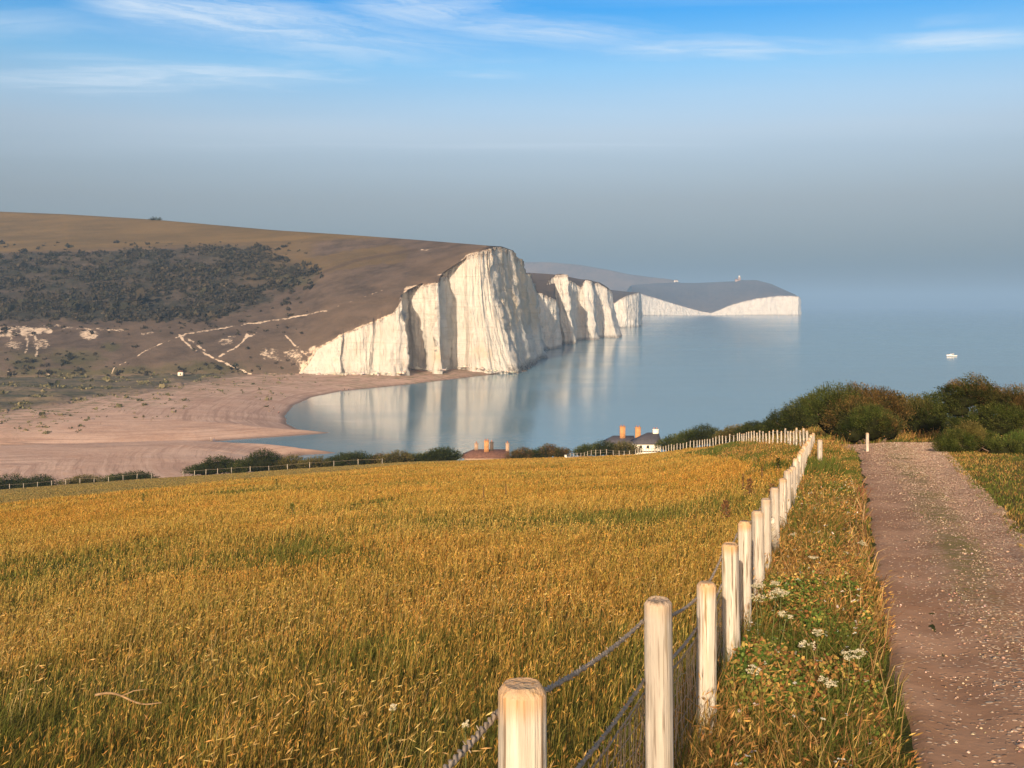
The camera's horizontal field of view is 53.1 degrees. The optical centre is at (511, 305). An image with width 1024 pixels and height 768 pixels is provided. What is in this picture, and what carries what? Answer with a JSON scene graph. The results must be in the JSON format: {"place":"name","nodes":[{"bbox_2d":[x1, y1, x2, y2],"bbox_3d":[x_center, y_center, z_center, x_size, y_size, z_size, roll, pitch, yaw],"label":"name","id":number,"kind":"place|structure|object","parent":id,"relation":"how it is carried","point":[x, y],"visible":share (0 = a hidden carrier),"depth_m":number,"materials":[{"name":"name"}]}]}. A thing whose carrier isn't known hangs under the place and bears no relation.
{"place":"outdoors","nodes":[
{"label":"outdoors","id":0,"kind":"place"},
{"bbox_2d":[0,212,526,376],"bbox_3d":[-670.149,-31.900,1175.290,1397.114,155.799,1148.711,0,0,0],"label":"hill","id":1,"kind":"structure","parent":0,"point":[363,281],"depth_m":768.26,"materials":[{"name":"brown plant"}]},
{"bbox_2d":[0,240,323,376],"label":"scrub","id":2,"kind":"object","parent":1,"relation":"on","point":[160,270],"visible":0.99,"depth_m":836.76,"materials":[{"name":"green plant"}]},
{"bbox_2d":[0,369,526,484],"bbox_3d":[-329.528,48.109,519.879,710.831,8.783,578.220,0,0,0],"label":"beach","id":3,"kind":"structure","parent":0,"point":[117,440],"depth_m":416.81,"materials":[{"name":"beige sand"}]},
{"bbox_2d":[0,371,315,433],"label":"shore plants","id":4,"kind":"object","parent":3,"relation":"on","point":[57,383],"visible":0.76,"depth_m":551.18,"materials":[{"name":"green plant"}]},
{"bbox_2d":[178,370,183,375],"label":"hut","id":5,"kind":"object","parent":3,"relation":"on","point":[180,372],"visible":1,"depth_m":655.00,"materials":[{"name":"ceramic"}]},
{"bbox_2d":[310,361,536,375],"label":"rubble","id":6,"kind":"object","parent":3,"relation":"on","point":[403,372],"visible":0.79,"depth_m":705.33,"materials":[{"name":"beige stone"}]},
{"bbox_2d":[300,247,547,375],"bbox_3d":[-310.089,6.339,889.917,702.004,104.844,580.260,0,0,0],"label":"cliff","id":7,"kind":"structure","parent":0,"point":[477,310],"depth_m":747.94,"materials":[{"name":"white stone"}]},
{"bbox_2d":[0,440,1023,767],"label":"ground","id":8,"kind":"structure","parent":0,"point":[908,748],"depth_m":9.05,"materials":[{"name":"plant"}]},
{"bbox_2d":[0,472,26,488],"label":"shrub","id":9,"kind":"object","parent":8,"relation":"on","point":[5,483],"visible":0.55,"depth_m":234.84,"materials":[{"name":"green plant"}]},
{"bbox_2d":[12,473,62,487],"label":"shrub","id":10,"kind":"object","parent":8,"relation":"on","point":[35,480],"visible":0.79,"depth_m":231.38,"materials":[{"name":"green plant"}]},
{"bbox_2d":[57,474,103,484],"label":"shrub","id":11,"kind":"object","parent":8,"relation":"on","point":[79,480],"visible":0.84,"depth_m":225.17,"materials":[{"name":"green plant"}]},
{"bbox_2d":[9,473,151,488],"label":"wire fence","id":12,"kind":"object","parent":8,"relation":"on","point":[70,479],"visible":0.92,"depth_m":213.45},
{"bbox_2d":[99,472,123,481],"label":"shrub","id":13,"kind":"object","parent":8,"relation":"on","point":[105,479],"visible":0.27,"depth_m":221.64,"materials":[{"name":"green plant"}]},
{"bbox_2d":[95,689,161,704],"bbox_3d":[-2.784,2.857,7.503,0.645,0.094,0.099,0,0,24],"label":"fallen branch","id":14,"kind":"object","parent":8,"relation":"on","point":[112,693],"visible":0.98,"depth_m":7.50,"materials":[{"name":"brown wood"}]},
{"bbox_2d":[104,470,160,480],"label":"shrub","id":15,"kind":"object","parent":8,"relation":"on","point":[130,476],"visible":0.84,"depth_m":218.47,"materials":[{"name":"green plant"}]},
{"bbox_2d":[180,465,223,475],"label":"shrub","id":16,"kind":"object","parent":8,"relation":"on","point":[187,469],"visible":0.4,"depth_m":212.17,"materials":[{"name":"green plant"}]},
{"bbox_2d":[191,454,241,474],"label":"shrub","id":17,"kind":"object","parent":8,"relation":"on","point":[207,466],"visible":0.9,"depth_m":209.81,"materials":[{"name":"green plant"}]},
{"bbox_2d":[220,459,255,473],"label":"shrub","id":18,"kind":"object","parent":8,"relation":"on","point":[236,468],"visible":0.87,"depth_m":209.69,"materials":[{"name":"green plant"}]},
{"bbox_2d":[235,447,288,471],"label":"shrub","id":19,"kind":"object","parent":8,"relation":"on","point":[261,462],"visible":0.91,"depth_m":210.09,"materials":[{"name":"green plant"}]},
{"bbox_2d":[183,459,382,475],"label":"wire fence","id":20,"kind":"object","parent":8,"relation":"on","point":[268,466],"visible":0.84,"depth_m":196.72,"materials":[{"name":"beige wood"}]},
{"bbox_2d":[270,452,306,469],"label":"shrub","id":21,"kind":"object","parent":8,"relation":"on","point":[294,460],"visible":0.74,"depth_m":210.06,"materials":[{"name":"green plant"}]},
{"bbox_2d":[289,502,294,515],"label":"dock plant","id":22,"kind":"object","parent":8,"relation":"on","point":[292,506],"visible":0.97,"depth_m":35.98,"materials":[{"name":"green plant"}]},
{"bbox_2d":[295,455,334,468],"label":"shrub","id":23,"kind":"object","parent":8,"relation":"on","point":[318,464],"visible":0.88,"depth_m":206.24,"materials":[{"name":"green plant"}]},
{"bbox_2d":[323,452,348,466],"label":"shrub","id":24,"kind":"object","parent":8,"relation":"on","point":[332,462],"visible":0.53,"depth_m":206.26,"materials":[{"name":"green plant"}]},
{"bbox_2d":[332,450,381,465],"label":"shrub","id":25,"kind":"object","parent":8,"relation":"on","point":[358,458],"visible":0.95,"depth_m":204.19,"materials":[{"name":"green plant"}]},
{"bbox_2d":[366,451,387,463],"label":"shrub","id":26,"kind":"object","parent":8,"relation":"on","point":[377,453],"visible":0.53,"depth_m":205.02,"materials":[{"name":"green plant"}]},
{"bbox_2d":[386,704,396,767],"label":"umbel flower","id":27,"kind":"object","parent":8,"relation":"on","point":[392,709],"visible":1,"depth_m":5.61,"materials":[{"name":"white plant"}]},
{"bbox_2d":[376,449,414,462],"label":"shrub","id":28,"kind":"object","parent":8,"relation":"on","point":[395,456],"visible":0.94,"depth_m":203.27,"materials":[{"name":"green plant"}]},
{"bbox_2d":[406,451,427,461],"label":"shrub","id":29,"kind":"object","parent":8,"relation":"on","point":[415,457],"visible":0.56,"depth_m":205.65,"materials":[{"name":"green plant"}]},
{"bbox_2d":[415,447,450,461],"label":"shrub","id":30,"kind":"object","parent":8,"relation":"on","point":[426,458],"visible":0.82,"depth_m":205.00,"materials":[{"name":"green plant"}]},
{"bbox_2d":[427,446,465,460],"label":"shrub","id":31,"kind":"object","parent":8,"relation":"on","point":[453,455],"visible":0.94,"depth_m":205.32,"materials":[{"name":"green plant"}]},
{"bbox_2d":[462,720,468,767],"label":"umbel flower","id":32,"kind":"object","parent":8,"relation":"on","point":[465,725],"visible":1,"depth_m":5.33,"materials":[{"name":"white plant"}]},
{"bbox_2d":[462,439,509,459],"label":"cottage","id":33,"kind":"structure","parent":8,"relation":"on","point":[476,453],"depth_m":257.02,"materials":[{"name":"ceramic"}]},
{"bbox_2d":[504,446,534,458],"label":"shrub","id":34,"kind":"object","parent":8,"relation":"on","point":[514,453],"visible":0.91,"depth_m":215.26,"materials":[{"name":"green plant"}]},
{"bbox_2d":[527,447,547,457],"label":"shrub","id":35,"kind":"object","parent":8,"relation":"on","point":[536,452],"visible":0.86,"depth_m":215.23,"materials":[{"name":"green plant"}]},
{"bbox_2d":[537,443,557,456],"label":"shrub","id":36,"kind":"object","parent":8,"relation":"on","point":[547,449],"visible":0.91,"depth_m":214.88,"materials":[{"name":"green plant"}]},
{"bbox_2d":[546,446,572,457],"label":"shrub","id":37,"kind":"object","parent":8,"relation":"on","point":[561,452],"visible":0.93,"depth_m":213.21,"materials":[{"name":"green plant"}]},
{"bbox_2d":[571,443,597,456],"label":"shrub","id":38,"kind":"object","parent":8,"relation":"on","point":[580,450],"visible":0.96,"depth_m":213.59,"materials":[{"name":"green plant"}]},
{"bbox_2d":[590,439,621,455],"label":"shrub","id":39,"kind":"object","parent":8,"relation":"on","point":[601,446],"visible":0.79,"depth_m":215.19,"materials":[{"name":"green plant"}]},
{"bbox_2d":[603,425,640,455],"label":"cottage","id":40,"kind":"structure","parent":8,"relation":"on","point":[622,437],"depth_m":278.30,"materials":[{"name":"stone"}]},
{"bbox_2d":[609,440,642,454],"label":"shrub","id":41,"kind":"object","parent":8,"relation":"on","point":[626,447],"visible":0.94,"depth_m":214.88,"materials":[{"name":"green plant"}]},
{"bbox_2d":[443,433,814,767],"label":"wire fence","id":42,"kind":"object","parent":8,"relation":"on","point":[520,713],"visible":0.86,"depth_m":4.11,"materials":[{"name":"beige wood"}]},
{"bbox_2d":[631,427,660,453],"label":"cottage","id":43,"kind":"structure","parent":8,"relation":"on","point":[645,441],"depth_m":270.85,"materials":[{"name":"paint"}]},
{"bbox_2d":[653,431,678,450],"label":"shrub","id":44,"kind":"object","parent":8,"relation":"on","point":[666,441],"visible":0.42,"depth_m":189.61,"materials":[{"name":"green plant"}]},
{"bbox_2d":[668,427,694,449],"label":"shrub","id":45,"kind":"object","parent":8,"relation":"on","point":[675,441],"visible":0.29,"depth_m":173.66,"materials":[{"name":"green plant"}]},
{"bbox_2d":[570,428,807,455],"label":"fence","id":46,"kind":"object","parent":8,"relation":"on","point":[788,439],"visible":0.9,"depth_m":78.44,"materials":[{"name":"beige wood"}]},
{"bbox_2d":[679,423,727,446],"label":"shrub","id":47,"kind":"object","parent":8,"relation":"on","point":[698,434],"visible":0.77,"depth_m":149.05,"materials":[{"name":"green plant"}]},
{"bbox_2d":[720,500,730,520],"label":"dock plant","id":48,"kind":"object","parent":8,"relation":"on","point":[724,505],"visible":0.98,"depth_m":21.99,"materials":[{"name":"brown plant"}]},
{"bbox_2d":[713,424,749,442],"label":"shrub","id":49,"kind":"object","parent":8,"relation":"on","point":[730,430],"visible":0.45,"depth_m":124.57,"materials":[{"name":"green plant"}]},
{"bbox_2d":[732,421,760,437],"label":"shrub","id":50,"kind":"object","parent":8,"relation":"on","point":[745,427],"visible":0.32,"depth_m":107.51,"materials":[{"name":"green plant"}]},
{"bbox_2d":[743,478,754,494],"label":"dock plant","id":51,"kind":"object","parent":8,"relation":"on","point":[750,485],"visible":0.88,"depth_m":26.99,"materials":[{"name":"brown plant"}]},
{"bbox_2d":[745,665,761,689],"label":"umbel flower","id":52,"kind":"object","parent":8,"relation":"on","point":[759,669],"visible":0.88,"depth_m":5.98,"materials":[{"name":"white plant"}]},
{"bbox_2d":[747,594,766,638],"bbox_3d":[1.819,2.500,7.592,0.142,0.728,0.125,0,0,-44],"label":"umbel flower","id":53,"kind":"object","parent":8,"relation":"on","point":[757,599],"visible":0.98,"depth_m":7.59,"materials":[{"name":"white plant"}]},
{"bbox_2d":[750,583,764,636],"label":"umbel flower","id":54,"kind":"object","parent":8,"relation":"on","point":[758,587],"visible":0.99,"depth_m":8.20,"materials":[{"name":"white plant"}]},
{"bbox_2d":[749,424,766,435],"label":"shrub","id":55,"kind":"object","parent":8,"relation":"on","point":[756,428],"visible":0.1,"depth_m":100.25,"materials":[{"name":"green plant"}]},
{"bbox_2d":[766,590,784,645],"bbox_3d":[1.906,2.444,7.400,0.126,0.767,0.141,0,0,22],"label":"umbel flower","id":56,"kind":"object","parent":8,"relation":"on","point":[777,596],"visible":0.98,"depth_m":7.40,"materials":[{"name":"white plant"}]},
{"bbox_2d":[770,581,783,642],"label":"umbel flower","id":57,"kind":"object","parent":8,"relation":"on","point":[774,585],"visible":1,"depth_m":8.40,"materials":[{"name":"white plant"}]},
{"bbox_2d":[775,458,782,471],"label":"dock plant","id":58,"kind":"object","parent":8,"relation":"on","point":[777,464],"visible":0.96,"depth_m":35.99,"materials":[{"name":"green plant"}]},
{"bbox_2d":[775,589,788,639],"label":"umbel flower","id":59,"kind":"object","parent":8,"relation":"on","point":[780,602],"visible":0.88,"depth_m":7.79,"materials":[{"name":"white plant"}]},
{"bbox_2d":[779,611,793,651],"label":"umbel flower","id":60,"kind":"object","parent":8,"relation":"on","point":[783,615],"visible":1,"depth_m":6.84,"materials":[{"name":"white plant"}]},
{"bbox_2d":[618,470,963,767],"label":"undergrowth","id":61,"kind":"object","parent":8,"relation":"on","point":[775,655],"visible":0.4,"depth_m":6.77,"materials":[{"name":"green plant"}]},
{"bbox_2d":[758,388,831,437],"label":"shrub","id":62,"kind":"object","parent":8,"relation":"on","point":[792,417],"visible":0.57,"depth_m":83.65,"materials":[{"name":"green plant"}]},
{"bbox_2d":[567,424,1023,767],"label":"verge grass","id":63,"kind":"structure","parent":8,"relation":"on","point":[839,459],"depth_m":7.93,"materials":[{"name":"green plant"}]},
{"bbox_2d":[798,640,814,671],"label":"umbel flower","id":64,"kind":"object","parent":8,"relation":"on","point":[804,642],"visible":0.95,"depth_m":6.63,"materials":[{"name":"white plant"}]},
{"bbox_2d":[812,629,824,655],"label":"umbel flower","id":65,"kind":"object","parent":8,"relation":"on","point":[818,632],"visible":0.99,"depth_m":7.10,"materials":[{"name":"white plant"}]},
{"bbox_2d":[817,439,821,460],"bbox_3d":[9.321,4.740,31.000,0.152,1.340,0.152,0,0,0],"label":"gate post","id":66,"kind":"object","parent":8,"relation":"on","point":[819,448],"visible":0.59,"depth_m":30.93,"materials":[{"name":"beige wood"}]},
{"bbox_2d":[817,676,837,725],"bbox_3d":[1.766,2.331,5.718,0.112,0.513,0.102,0,0,-19],"label":"umbel flower","id":67,"kind":"object","parent":8,"relation":"on","point":[821,679],"visible":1,"depth_m":5.71,"materials":[{"name":"white plant"}]},
{"bbox_2d":[842,649,859,693],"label":"umbel flower","id":68,"kind":"object","parent":8,"relation":"on","point":[849,658],"visible":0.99,"depth_m":6.30,"materials":[{"name":"white plant"}]},
{"bbox_2d":[800,380,915,437],"bbox_3d":[20.061,6.269,59.423,6.681,3.970,4.856,0,0,-35],"label":"shrub","id":69,"kind":"object","parent":8,"relation":"on","point":[839,404],"visible":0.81,"depth_m":58.78,"materials":[{"name":"green plant"}]},
{"bbox_2d":[852,649,865,677],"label":"umbel flower","id":70,"kind":"object","parent":8,"relation":"on","point":[858,650],"visible":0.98,"depth_m":6.62,"materials":[{"name":"white plant"}]},
{"bbox_2d":[866,433,868,450],"bbox_3d":[15.268,6.044,44.000,0.131,1.120,0.131,0,0,0],"label":"marker post","id":71,"kind":"object","parent":8,"relation":"on","point":[867,441],"visible":0.77,"depth_m":43.94,"materials":[{"name":"beige wood"}]},
{"bbox_2d":[833,401,907,443],"bbox_3d":[18.967,6.299,53.966,4.110,2.452,2.552,0,0,0],"label":"shrub","id":72,"kind":"object","parent":8,"relation":"on","point":[879,423],"visible":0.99,"depth_m":53.68,"materials":[{"name":"green plant"}]},
{"bbox_2d":[896,390,953,434],"bbox_3d":[24.578,6.689,62.052,5.696,3.224,4.236,0,0,0],"label":"shrub","id":73,"kind":"object","parent":8,"relation":"on","point":[925,418],"visible":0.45,"depth_m":61.32,"materials":[{"name":"green plant"}]},
{"bbox_2d":[928,418,1007,451],"bbox_3d":[18.816,5.571,42.089,3.385,1.838,1.828,0,0,-12],"label":"shrub","id":74,"kind":"object","parent":8,"relation":"on","point":[962,438],"visible":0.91,"depth_m":41.85,"materials":[{"name":"green plant"}]},
{"bbox_2d":[927,372,1023,437],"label":"shrub","id":75,"kind":"object","parent":8,"relation":"on","point":[1000,411],"visible":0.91,"depth_m":49.97,"materials":[{"name":"green plant"}]},
{"bbox_2d":[982,427,1023,453],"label":"shrub","id":76,"kind":"object","parent":8,"relation":"on","point":[1015,445],"visible":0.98,"depth_m":39.89,"materials":[{"name":"green plant"}]},
{"bbox_2d":[0,0,1023,306],"label":"sky","id":77,"kind":"structure","parent":0,"point":[826,153],"materials":[{"name":"blue"}]},
{"bbox_2d":[527,273,608,299],"bbox_3d":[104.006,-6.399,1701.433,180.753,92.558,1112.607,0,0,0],"label":"hill","id":78,"kind":"structure","parent":0,"point":[540,281],"depth_m":1369.32,"materials":[{"name":"brown plant"}]},
{"bbox_2d":[537,274,621,349],"bbox_3d":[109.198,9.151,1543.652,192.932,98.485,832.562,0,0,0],"label":"cliff","id":79,"kind":"structure","parent":0,"point":[573,313],"depth_m":1461.09,"materials":[{"name":"white stone"}]},
{"bbox_2d":[524,262,679,291],"bbox_3d":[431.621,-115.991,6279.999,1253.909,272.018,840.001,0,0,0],"label":"hill","id":80,"kind":"structure","parent":0,"point":[614,280],"depth_m":6019.00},
{"bbox_2d":[214,307,1023,460],"bbox_3d":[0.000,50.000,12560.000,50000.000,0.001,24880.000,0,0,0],"label":"sea","id":81,"kind":"structure","parent":0,"point":[667,375],"depth_m":679.52,"materials":[{"name":"liquid"}]},
{"bbox_2d":[611,290,638,302],"bbox_3d":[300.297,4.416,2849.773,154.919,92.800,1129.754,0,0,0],"label":"hill","id":82,"kind":"structure","parent":0,"point":[617,295],"depth_m":2418.32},
{"bbox_2d":[614,292,642,327],"bbox_3d":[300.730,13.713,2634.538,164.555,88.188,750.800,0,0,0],"label":"cliff","id":83,"kind":"structure","parent":0,"point":[628,310],"depth_m":2300.16,"materials":[{"name":"white stone"}]},
{"bbox_2d":[627,280,798,312],"bbox_3d":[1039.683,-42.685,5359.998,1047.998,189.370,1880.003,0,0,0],"label":"hill","id":84,"kind":"structure","parent":0,"point":[710,297],"depth_m":5218.45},
{"bbox_2d":[641,294,800,315],"bbox_3d":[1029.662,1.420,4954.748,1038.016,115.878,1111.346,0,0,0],"label":"cliff","id":85,"kind":"structure","parent":0,"point":[773,305],"depth_m":4992.75,"materials":[{"name":"white stone"}]},
{"bbox_2d":[845,442,1023,767],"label":"road","id":86,"kind":"structure","parent":0,"point":[936,718],"depth_m":9.56,"materials":[{"name":"brown gravel"}]}
]}

